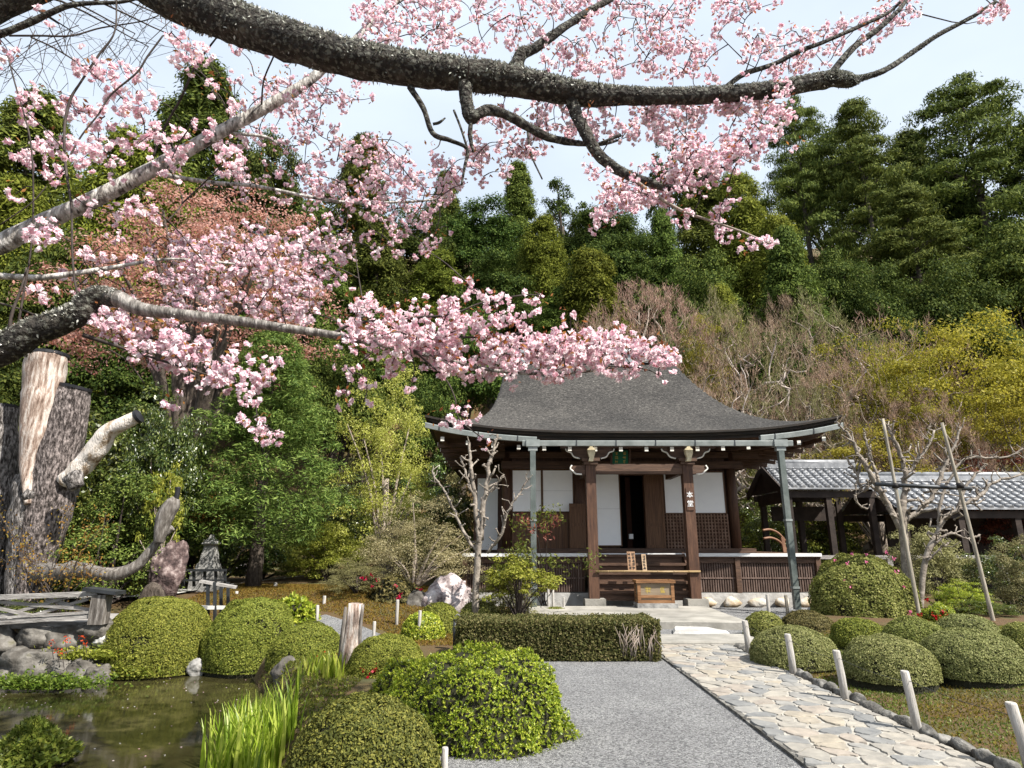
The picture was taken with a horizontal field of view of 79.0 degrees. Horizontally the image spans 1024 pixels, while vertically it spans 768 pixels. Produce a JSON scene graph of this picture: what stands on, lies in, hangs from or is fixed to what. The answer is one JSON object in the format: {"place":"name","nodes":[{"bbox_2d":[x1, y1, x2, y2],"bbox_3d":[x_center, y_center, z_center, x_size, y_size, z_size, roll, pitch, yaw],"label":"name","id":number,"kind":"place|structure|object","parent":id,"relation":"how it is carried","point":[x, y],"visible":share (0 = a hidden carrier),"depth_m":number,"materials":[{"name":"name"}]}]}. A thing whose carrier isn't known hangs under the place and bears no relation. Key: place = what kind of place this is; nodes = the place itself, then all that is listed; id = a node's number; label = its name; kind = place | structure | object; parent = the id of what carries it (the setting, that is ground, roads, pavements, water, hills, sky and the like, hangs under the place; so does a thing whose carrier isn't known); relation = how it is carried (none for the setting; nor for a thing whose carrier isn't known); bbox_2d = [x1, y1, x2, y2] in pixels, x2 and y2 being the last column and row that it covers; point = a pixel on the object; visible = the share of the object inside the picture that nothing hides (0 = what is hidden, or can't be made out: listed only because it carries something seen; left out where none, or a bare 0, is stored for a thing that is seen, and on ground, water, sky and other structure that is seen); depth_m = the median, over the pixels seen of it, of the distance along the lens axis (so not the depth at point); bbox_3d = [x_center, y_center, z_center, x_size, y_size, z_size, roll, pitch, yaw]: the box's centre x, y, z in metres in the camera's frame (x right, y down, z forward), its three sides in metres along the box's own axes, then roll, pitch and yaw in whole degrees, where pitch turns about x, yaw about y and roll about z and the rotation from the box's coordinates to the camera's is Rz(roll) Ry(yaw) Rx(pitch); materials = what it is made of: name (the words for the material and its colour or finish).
{"place":"outdoors","nodes":[
{"label":"outdoors","id":0,"kind":"place"},
{"bbox_2d":[0,675,267,767],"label":"pond water","id":1,"kind":"structure","parent":0,"point":[164,716],"depth_m":7.30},
{"bbox_2d":[0,713,85,767],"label":"fern tuft","id":2,"kind":"object","parent":1,"relation":"on","point":[26,736],"visible":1,"depth_m":5.54,"materials":[{"name":"green plant"}]},
{"bbox_2d":[0,665,149,690],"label":"bank plants","id":3,"kind":"object","parent":1,"relation":"on","point":[32,682],"visible":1,"depth_m":8.38,"materials":[{"name":"green plant"}]},
{"bbox_2d":[199,655,309,767],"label":"iris clump","id":4,"kind":"object","parent":1,"relation":"in","point":[256,735],"visible":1,"depth_m":5.55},
{"bbox_2d":[259,653,363,767],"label":"ground cover","id":5,"kind":"object","parent":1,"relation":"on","point":[323,693],"visible":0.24,"depth_m":6.92,"materials":[{"name":"green plant"}]},
{"bbox_2d":[0,0,1023,250],"label":"sky","id":6,"kind":"structure","parent":0,"point":[996,49],"materials":[{"name":"white"}]},
{"bbox_2d":[14,235,1023,767],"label":"ground","id":7,"kind":"structure","parent":0,"point":[364,685],"depth_m":12.40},
{"bbox_2d":[0,618,16,655],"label":"wall rock","id":8,"kind":"object","parent":7,"relation":"on","point":[8,634],"depth_m":9.46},
{"bbox_2d":[0,586,125,628],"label":"bridge rail","id":9,"kind":"object","parent":8,"relation":"on","point":[98,612],"visible":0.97,"depth_m":9.54,"materials":[{"name":"grey wood"}]},
{"bbox_2d":[0,169,60,384],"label":"cypress tree","id":10,"kind":"object","parent":7,"relation":"on","point":[16,185],"visible":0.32,"depth_m":34.81,"materials":[{"name":"green plant"}]},
{"bbox_2d":[0,82,84,341],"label":"cedar tree","id":11,"kind":"object","parent":7,"relation":"on","point":[47,116],"visible":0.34,"depth_m":45.76,"materials":[{"name":"green plant"}]},
{"bbox_2d":[0,496,126,612],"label":"maple sapling","id":12,"kind":"object","parent":7,"relation":"on","point":[50,573],"visible":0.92,"depth_m":10.92,"materials":[{"name":"green plant"}]},
{"bbox_2d":[0,224,137,412],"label":"evergreen oak","id":13,"kind":"object","parent":7,"relation":"on","point":[61,253],"visible":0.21,"depth_m":30.42,"materials":[{"name":"green plant"}]},
{"bbox_2d":[18,386,161,590],"bbox_3d":[-10.440,2.716,14.943,4.705,5.319,4.692,-9,-17,32],"label":"camellia","id":14,"kind":"object","parent":7,"relation":"on","point":[104,467],"visible":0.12,"depth_m":14.37,"materials":[{"name":"green plant"}]},
{"bbox_2d":[0,348,180,612],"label":"old tree trunk","id":15,"kind":"object","parent":7,"relation":"on","point":[49,456],"visible":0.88,"depth_m":12.13,"materials":[{"name":"grey plant"}]},
{"bbox_2d":[44,117,172,419],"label":"cypress tree","id":16,"kind":"object","parent":7,"relation":"on","point":[135,160],"visible":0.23,"depth_m":40.08,"materials":[{"name":"green plant"}]},
{"bbox_2d":[48,461,192,603],"bbox_3d":[-8.438,3.271,13.171,3.299,3.297,3.209,13,-20,-42],"label":"green shrub","id":17,"kind":"object","parent":7,"relation":"on","point":[114,554],"visible":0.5,"depth_m":12.93,"materials":[{"name":"green plant"}]},
{"bbox_2d":[65,318,212,456],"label":"evergreen oak","id":18,"kind":"object","parent":7,"relation":"on","point":[112,377],"visible":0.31,"depth_m":23.11,"materials":[{"name":"green plant"}]},
{"bbox_2d":[64,381,227,579],"bbox_3d":[-9.534,2.810,15.861,4.303,5.547,4.345,10,-18,-35],"label":"camellia","id":19,"kind":"object","parent":7,"relation":"on","point":[192,549],"visible":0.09,"depth_m":15.43,"materials":[{"name":"green plant"}]},
{"bbox_2d":[98,596,211,679],"bbox_3d":[-5.669,4.130,9.951,1.745,1.408,1.640,0,-14,0],"label":"clipped bush","id":20,"kind":"object","parent":7,"relation":"on","point":[171,630],"visible":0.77,"depth_m":9.43,"materials":[{"name":"green plant"}]},
{"bbox_2d":[107,403,214,584],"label":"round evergreen","id":21,"kind":"object","parent":7,"relation":"on","point":[167,448],"visible":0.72,"depth_m":14.31,"materials":[{"name":"green plant"}]},
{"bbox_2d":[148,539,188,596],"bbox_3d":[-6.958,3.974,12.572,0.764,1.627,0.518,0,-14,0],"label":"rose rock","id":22,"kind":"object","parent":7,"relation":"on","point":[170,559],"visible":0.72,"depth_m":12.49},
{"bbox_2d":[6,166,353,472],"bbox_3d":[-9.130,-0.107,17.798,8.569,12.624,7.982,-2,-15,9],"label":"red maple","id":23,"kind":"object","parent":7,"relation":"on","point":[192,396],"visible":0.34,"depth_m":17.67,"materials":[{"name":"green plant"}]},
{"bbox_2d":[139,56,252,362],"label":"cedar tree","id":24,"kind":"object","parent":7,"relation":"on","point":[197,104],"visible":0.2,"depth_m":51.24,"materials":[{"name":"green plant"}]},
{"bbox_2d":[185,460,289,577],"bbox_3d":[-8.231,4.120,18.249,3.787,3.927,3.736,-4,-15,16],"label":"camellia","id":25,"kind":"object","parent":7,"relation":"on","point":[224,557],"visible":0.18,"depth_m":17.83,"materials":[{"name":"green plant"}]},
{"bbox_2d":[199,596,294,678],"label":"clipped bush","id":26,"kind":"object","parent":7,"relation":"on","point":[240,636],"visible":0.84,"depth_m":9.49,"materials":[{"name":"green plant"}]},
{"bbox_2d":[198,123,307,276],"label":"evergreen oak","id":27,"kind":"object","parent":7,"relation":"on","point":[254,164],"visible":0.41,"depth_m":46.31,"materials":[{"name":"green plant"}]},
{"bbox_2d":[158,330,365,586],"bbox_3d":[-6.532,1.932,16.273,5.254,7.104,5.062,0,-14,-1],"label":"broadleaf tree","id":28,"kind":"object","parent":7,"relation":"on","point":[293,378],"visible":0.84,"depth_m":15.66,"materials":[{"name":"green plant"}]},
{"bbox_2d":[233,199,354,455],"bbox_3d":[-12.801,-3.473,38.375,8.042,17.222,7.578,-9,-17,32],"label":"cedar tree","id":29,"kind":"object","parent":7,"relation":"on","point":[340,291],"visible":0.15,"depth_m":38.38,"materials":[{"name":"green plant"}]},
{"bbox_2d":[264,620,339,670],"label":"clipped bush","id":30,"kind":"object","parent":7,"relation":"on","point":[300,640],"visible":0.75,"depth_m":8.85,"materials":[{"name":"green plant"}]},
{"bbox_2d":[282,521,371,580],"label":"garden shrub","id":31,"kind":"object","parent":7,"relation":"on","point":[331,556],"visible":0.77,"depth_m":17.65,"materials":[{"name":"green plant"}]},
{"bbox_2d":[274,324,396,519],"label":"evergreen oak","id":32,"kind":"object","parent":7,"relation":"on","point":[328,381],"visible":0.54,"depth_m":26.94,"materials":[{"name":"green plant"}]},
{"bbox_2d":[188,583,506,645],"bbox_3d":[-3.398,5.098,12.838,7.251,1.508,6.652,0,-14,0],"label":"moss","id":33,"kind":"object","parent":7,"relation":"on","point":[297,588],"visible":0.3,"depth_m":13.37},
{"bbox_2d":[320,131,392,290],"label":"cedar tree","id":34,"kind":"object","parent":7,"relation":"on","point":[357,221],"visible":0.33,"depth_m":60.87,"materials":[{"name":"green plant"}]},
{"bbox_2d":[286,690,441,767],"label":"clipped bush","id":35,"kind":"object","parent":7,"relation":"on","point":[363,729],"visible":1,"depth_m":3.90,"materials":[{"name":"green plant"}]},
{"bbox_2d":[333,211,420,385],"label":"cedar tree","id":36,"kind":"object","parent":7,"relation":"on","point":[381,282],"visible":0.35,"depth_m":42.40,"materials":[{"name":"green plant"}]},
{"bbox_2d":[321,354,438,577],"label":"lime tree","id":37,"kind":"object","parent":7,"relation":"on","point":[373,504],"visible":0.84,"depth_m":18.05,"materials":[{"name":"green plant"}]},
{"bbox_2d":[344,633,424,678],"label":"clipped bush","id":38,"kind":"object","parent":7,"relation":"on","point":[370,656],"visible":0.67,"depth_m":7.60,"materials":[{"name":"green plant"}]},
{"bbox_2d":[348,490,488,587],"bbox_3d":[-2.244,3.845,14.962,3.195,2.552,3.278,-11,-18,37],"label":"olive shrub","id":39,"kind":"object","parent":7,"relation":"on","point":[420,579],"visible":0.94,"depth_m":14.73,"materials":[{"name":"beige plant"}]},
{"bbox_2d":[371,200,468,333],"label":"evergreen oak","id":40,"kind":"object","parent":7,"relation":"on","point":[410,245],"visible":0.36,"depth_m":53.05,"materials":[{"name":"green plant"}]},
{"bbox_2d":[373,453,473,571],"bbox_3d":[-3.042,4.891,22.498,4.328,4.677,4.428,-9,-17,33],"label":"garden shrub","id":41,"kind":"object","parent":7,"relation":"on","point":[441,517],"visible":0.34,"depth_m":22.23,"materials":[{"name":"green plant"}]},
{"bbox_2d":[386,372,466,533],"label":"evergreen oak","id":42,"kind":"object","parent":7,"relation":"on","point":[444,400],"visible":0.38,"depth_m":27.00,"materials":[{"name":"green plant"}]},
{"bbox_2d":[397,246,465,402],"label":"cypress tree","id":43,"kind":"object","parent":7,"relation":"on","point":[434,275],"visible":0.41,"depth_m":42.89,"materials":[{"name":"green plant"}]},
{"bbox_2d":[399,300,507,500],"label":"evergreen oak","id":44,"kind":"object","parent":7,"relation":"on","point":[476,391],"visible":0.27,"depth_m":31.84,"materials":[{"name":"green plant"}]},
{"bbox_2d":[414,191,528,295],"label":"evergreen oak","id":45,"kind":"object","parent":7,"relation":"on","point":[472,236],"visible":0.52,"depth_m":55.46,"materials":[{"name":"green plant"}]},
{"bbox_2d":[445,246,544,408],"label":"evergreen oak","id":46,"kind":"object","parent":7,"relation":"on","point":[500,281],"visible":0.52,"depth_m":42.91,"materials":[{"name":"green plant"}]},
{"bbox_2d":[0,0,1010,450],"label":"cherry tree","id":47,"kind":"object","parent":7,"relation":"on","point":[318,50],"visible":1,"depth_m":4.93,"materials":[{"name":"pink plant"}]},
{"bbox_2d":[495,159,539,264],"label":"cedar tree","id":48,"kind":"object","parent":7,"relation":"on","point":[519,194],"visible":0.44,"depth_m":68.20,"materials":[{"name":"green plant"}]},
{"bbox_2d":[512,212,568,334],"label":"cypress tree","id":49,"kind":"object","parent":7,"relation":"on","point":[543,251],"visible":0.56,"depth_m":49.30,"materials":[{"name":"green plant"}]},
{"bbox_2d":[454,612,662,661],"bbox_3d":[0.626,3.586,8.786,2.850,0.622,0.945,0,-14,0],"label":"box hedge","id":50,"kind":"object","parent":7,"relation":"on","point":[623,637],"visible":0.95,"depth_m":8.40,"materials":[{"name":"green plant"}]},
{"bbox_2d":[549,244,638,348],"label":"cypress tree","id":51,"kind":"object","parent":7,"relation":"on","point":[597,267],"visible":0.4,"depth_m":38.81,"materials":[{"name":"green plant"}]},
{"bbox_2d":[563,200,651,265],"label":"evergreen oak","id":52,"kind":"object","parent":7,"relation":"on","point":[625,220],"visible":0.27,"depth_m":58.60,"materials":[{"name":"green plant"}]},
{"bbox_2d":[566,229,667,336],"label":"evergreen oak","id":53,"kind":"object","parent":7,"relation":"on","point":[630,265],"visible":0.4,"depth_m":47.89,"materials":[{"name":"green plant"}]},
{"bbox_2d":[440,654,803,767],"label":"gravel court","id":54,"kind":"object","parent":7,"relation":"on","point":[645,714],"depth_m":5.35,"materials":[{"name":"gravel"}]},
{"bbox_2d":[384,639,582,760],"bbox_3d":[-0.306,2.703,5.151,1.794,1.027,1.241,0,-14,0],"label":"azalea bush","id":55,"kind":"object","parent":54,"relation":"on","point":[471,702],"visible":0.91,"depth_m":4.82,"materials":[{"name":"green plant"}]},
{"bbox_2d":[425,349,842,609],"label":"temple hall","id":56,"kind":"structure","parent":7,"relation":"on","point":[678,433],"depth_m":16.47,"materials":[{"name":"brown wood"}]},
{"bbox_2d":[643,475,666,547],"bbox_3d":[3.900,3.468,16.966,0.520,1.980,0.070,0,-14,0],"label":"door","id":57,"kind":"structure","parent":56,"relation":"in","point":[653,484],"depth_m":16.94,"materials":[{"name":"brown wood"}]},
{"bbox_2d":[529,606,742,629],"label":"terrace","id":58,"kind":"structure","parent":7,"relation":"on","point":[694,616],"depth_m":12.70,"materials":[{"name":"stone"}]},
{"bbox_2d":[500,608,806,633],"bbox_3d":[3.650,4.694,12.113,11.100,0.001,6.600,0,-14,0],"label":"gravel apron","id":59,"kind":"object","parent":7,"relation":"on","point":[742,613],"depth_m":14.21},
{"bbox_2d":[431,434,532,614],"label":"pruned tree","id":60,"kind":"object","parent":59,"relation":"on","point":[479,528],"visible":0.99,"depth_m":12.74,"materials":[{"name":"grey plant"}]},
{"bbox_2d":[477,553,565,614],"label":"kerria shrub","id":61,"kind":"object","parent":59,"relation":"on","point":[523,585],"visible":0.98,"depth_m":12.12,"materials":[{"name":"green plant"}]},
{"bbox_2d":[487,503,605,605],"bbox_3d":[0.358,3.768,13.319,2.364,2.443,2.821,7,-16,-25],"label":"nandina","id":62,"kind":"object","parent":59,"relation":"on","point":[550,558],"visible":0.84,"depth_m":12.74,"materials":[{"name":"green plant"}]},
{"bbox_2d":[570,273,743,409],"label":"bare maple","id":63,"kind":"object","parent":7,"relation":"on","point":[663,304],"visible":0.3,"depth_m":31.60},
{"bbox_2d":[642,206,691,344],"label":"cedar tree","id":64,"kind":"object","parent":7,"relation":"on","point":[662,226],"visible":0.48,"depth_m":49.30,"materials":[{"name":"green plant"}]},
{"bbox_2d":[670,149,727,289],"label":"cedar tree","id":65,"kind":"object","parent":7,"relation":"on","point":[693,237],"visible":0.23,"depth_m":61.67,"materials":[{"name":"green plant"}]},
{"bbox_2d":[657,245,754,358],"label":"evergreen oak","id":66,"kind":"object","parent":7,"relation":"on","point":[698,292],"visible":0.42,"depth_m":40.10,"materials":[{"name":"green plant"}]},
{"bbox_2d":[660,279,801,481],"bbox_3d":[10.338,1.196,30.776,7.824,13.772,7.534,-12,-19,39],"label":"bare shrub tree","id":67,"kind":"object","parent":7,"relation":"on","point":[748,340],"visible":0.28,"depth_m":29.75,"materials":[{"name":"brown plant"}]},
{"bbox_2d":[701,167,767,350],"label":"cypress tree","id":68,"kind":"object","parent":7,"relation":"on","point":[746,213],"visible":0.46,"depth_m":47.23,"materials":[{"name":"green plant"}]},
{"bbox_2d":[689,306,860,551],"bbox_3d":[11.778,2.382,28.814,7.832,12.143,7.744,-6,-16,23],"label":"bare maple","id":69,"kind":"object","parent":7,"relation":"on","point":[788,389],"visible":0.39,"depth_m":28.06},
{"bbox_2d":[727,329,831,521],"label":"tree","id":70,"kind":"object","parent":7,"relation":"on","point":[761,374],"visible":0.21,"depth_m":30.69,"materials":[{"name":"brown plant"}]},
{"bbox_2d":[749,624,842,673],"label":"clipped bush","id":71,"kind":"object","parent":7,"relation":"on","point":[765,649],"visible":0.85,"depth_m":7.85,"materials":[{"name":"green plant"}]},
{"bbox_2d":[727,352,880,552],"bbox_3d":[11.312,3.466,25.044,6.360,10.059,6.124,7,-16,-26],"label":"bare shrub tree","id":72,"kind":"object","parent":7,"relation":"on","point":[811,399],"visible":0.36,"depth_m":24.63,"materials":[{"name":"brown plant"}]},
{"bbox_2d":[751,223,861,457],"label":"cedar tree","id":73,"kind":"object","parent":7,"relation":"on","point":[786,267],"visible":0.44,"depth_m":36.20,"materials":[{"name":"green plant"}]},
{"bbox_2d":[753,95,871,304],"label":"pine tree","id":74,"kind":"object","parent":7,"relation":"on","point":[786,181],"visible":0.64,"depth_m":50.67,"materials":[{"name":"green plant"}]},
{"bbox_2d":[746,460,881,554],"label":"tiled pavilion","id":75,"kind":"structure","parent":7,"relation":"on","point":[825,481],"depth_m":20.62,"materials":[{"name":"tile"}]},
{"bbox_2d":[758,285,909,459],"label":"bare shrub tree","id":76,"kind":"object","parent":7,"relation":"on","point":[820,320],"visible":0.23,"depth_m":30.82,"materials":[{"name":"brown plant"}]},
{"bbox_2d":[808,245,883,362],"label":"evergreen oak","id":77,"kind":"object","parent":7,"relation":"on","point":[833,272],"visible":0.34,"depth_m":38.19,"materials":[{"name":"green plant"}]},
{"bbox_2d":[779,355,926,552],"bbox_3d":[13.537,3.558,25.056,6.066,9.998,6.081,13,-19,-40],"label":"bare maple","id":78,"kind":"object","parent":7,"relation":"on","point":[868,545],"visible":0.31,"depth_m":24.62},
{"bbox_2d":[807,550,922,618],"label":"azalea bush","id":79,"kind":"object","parent":7,"relation":"on","point":[867,585],"visible":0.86,"depth_m":11.85,"materials":[{"name":"green plant"}]},
{"bbox_2d":[793,416,940,559],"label":"yellow maple","id":80,"kind":"object","parent":7,"relation":"on","point":[881,525],"visible":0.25,"depth_m":22.66,"materials":[{"name":"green plant"}]},
{"bbox_2d":[808,95,945,304],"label":"pine tree","id":81,"kind":"object","parent":7,"relation":"on","point":[857,138],"visible":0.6,"depth_m":47.77,"materials":[{"name":"green plant"}]},
{"bbox_2d":[734,643,1021,767],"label":"stone kerb","id":82,"kind":"structure","parent":7,"relation":"on","point":[986,756],"depth_m":5.14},
{"bbox_2d":[809,315,952,471],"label":"yellow maple","id":83,"kind":"object","parent":7,"relation":"on","point":[906,357],"visible":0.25,"depth_m":26.77,"materials":[{"name":"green plant"}]},
{"bbox_2d":[836,257,938,392],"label":"evergreen oak","id":84,"kind":"object","parent":7,"relation":"on","point":[897,308],"visible":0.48,"depth_m":35.21,"materials":[{"name":"green plant"}]},
{"bbox_2d":[834,415,964,577],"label":"pruned tree","id":85,"kind":"object","parent":7,"relation":"on","point":[882,496],"visible":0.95,"depth_m":13.27,"materials":[{"name":"grey plant"}]},
{"bbox_2d":[795,302,1017,471],"bbox_3d":[16.733,2.693,27.259,8.448,12.202,8.354,-1,-14,5],"label":"bare maple","id":86,"kind":"object","parent":7,"relation":"on","point":[865,353],"visible":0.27,"depth_m":26.29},
{"bbox_2d":[809,625,1023,764],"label":"moss","id":87,"kind":"object","parent":7,"relation":"on","point":[900,703],"visible":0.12,"depth_m":5.95,"materials":[{"name":"green plant"}]},
{"bbox_2d":[841,632,943,694],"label":"clipped bush","id":88,"kind":"object","parent":87,"relation":"on","point":[891,656],"visible":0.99,"depth_m":6.76,"materials":[{"name":"green plant"}]},
{"bbox_2d":[863,336,977,471],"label":"yellow maple","id":89,"kind":"object","parent":7,"relation":"on","point":[917,407],"visible":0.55,"depth_m":24.02,"materials":[{"name":"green plant"}]},
{"bbox_2d":[842,472,1023,591],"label":"tiled corridor","id":90,"kind":"object","parent":7,"relation":"on","point":[1006,494],"visible":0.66,"depth_m":20.38,"materials":[{"name":"tile"}]},
{"bbox_2d":[847,305,1023,471],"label":"yellow maple","id":91,"kind":"object","parent":7,"relation":"on","point":[1007,377],"visible":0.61,"depth_m":24.53,"materials":[{"name":"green plant"}]},
{"bbox_2d":[853,183,1020,428],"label":"pine tree","id":92,"kind":"object","parent":7,"relation":"on","point":[908,208],"visible":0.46,"depth_m":40.88,"materials":[{"name":"green plant"}]},
{"bbox_2d":[872,383,1007,510],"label":"bare maple","id":93,"kind":"object","parent":7,"relation":"on","point":[976,442],"visible":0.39,"depth_m":22.72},
{"bbox_2d":[883,523,1005,604],"bbox_3d":[10.109,4.525,14.992,2.355,2.294,2.220,2,-15,-9],"label":"garden shrub","id":94,"kind":"object","parent":7,"relation":"on","point":[946,558],"visible":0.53,"depth_m":14.65,"materials":[{"name":"green plant"}]},
{"bbox_2d":[886,69,1023,379],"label":"pine tree","id":95,"kind":"object","parent":7,"relation":"on","point":[993,162],"visible":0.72,"depth_m":46.16,"materials":[{"name":"green plant"}]},
{"bbox_2d":[902,252,1023,451],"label":"evergreen oak","id":96,"kind":"object","parent":7,"relation":"on","point":[935,303],"visible":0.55,"depth_m":34.12,"materials":[{"name":"green plant"}]},
{"bbox_2d":[917,444,1023,608],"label":"pruned tree","id":97,"kind":"object","parent":7,"relation":"on","point":[935,538],"visible":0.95,"depth_m":12.32,"materials":[{"name":"grey plant"}]},
{"bbox_2d":[919,627,1023,688],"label":"clipped bush","id":98,"kind":"object","parent":7,"relation":"on","point":[969,658],"visible":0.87,"depth_m":6.73,"materials":[{"name":"green plant"}]},
{"bbox_2d":[929,378,1023,471],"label":"yellow maple","id":99,"kind":"object","parent":7,"relation":"on","point":[1009,438],"visible":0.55,"depth_m":23.11,"materials":[{"name":"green plant"}]},
{"bbox_2d":[933,306,1023,469],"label":"yellow maple","id":100,"kind":"object","parent":7,"relation":"on","point":[1020,347],"visible":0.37,"depth_m":24.82,"materials":[{"name":"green plant"}]},
{"bbox_2d":[956,216,1023,369],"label":"evergreen oak","id":101,"kind":"object","parent":7,"relation":"on","point":[1004,260],"visible":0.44,"depth_m":36.51,"materials":[{"name":"green plant"}]},
{"bbox_2d":[661,644,993,767],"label":"stone path","id":102,"kind":"structure","parent":0,"point":[810,723],"depth_m":5.51,"materials":[{"name":"stone"}]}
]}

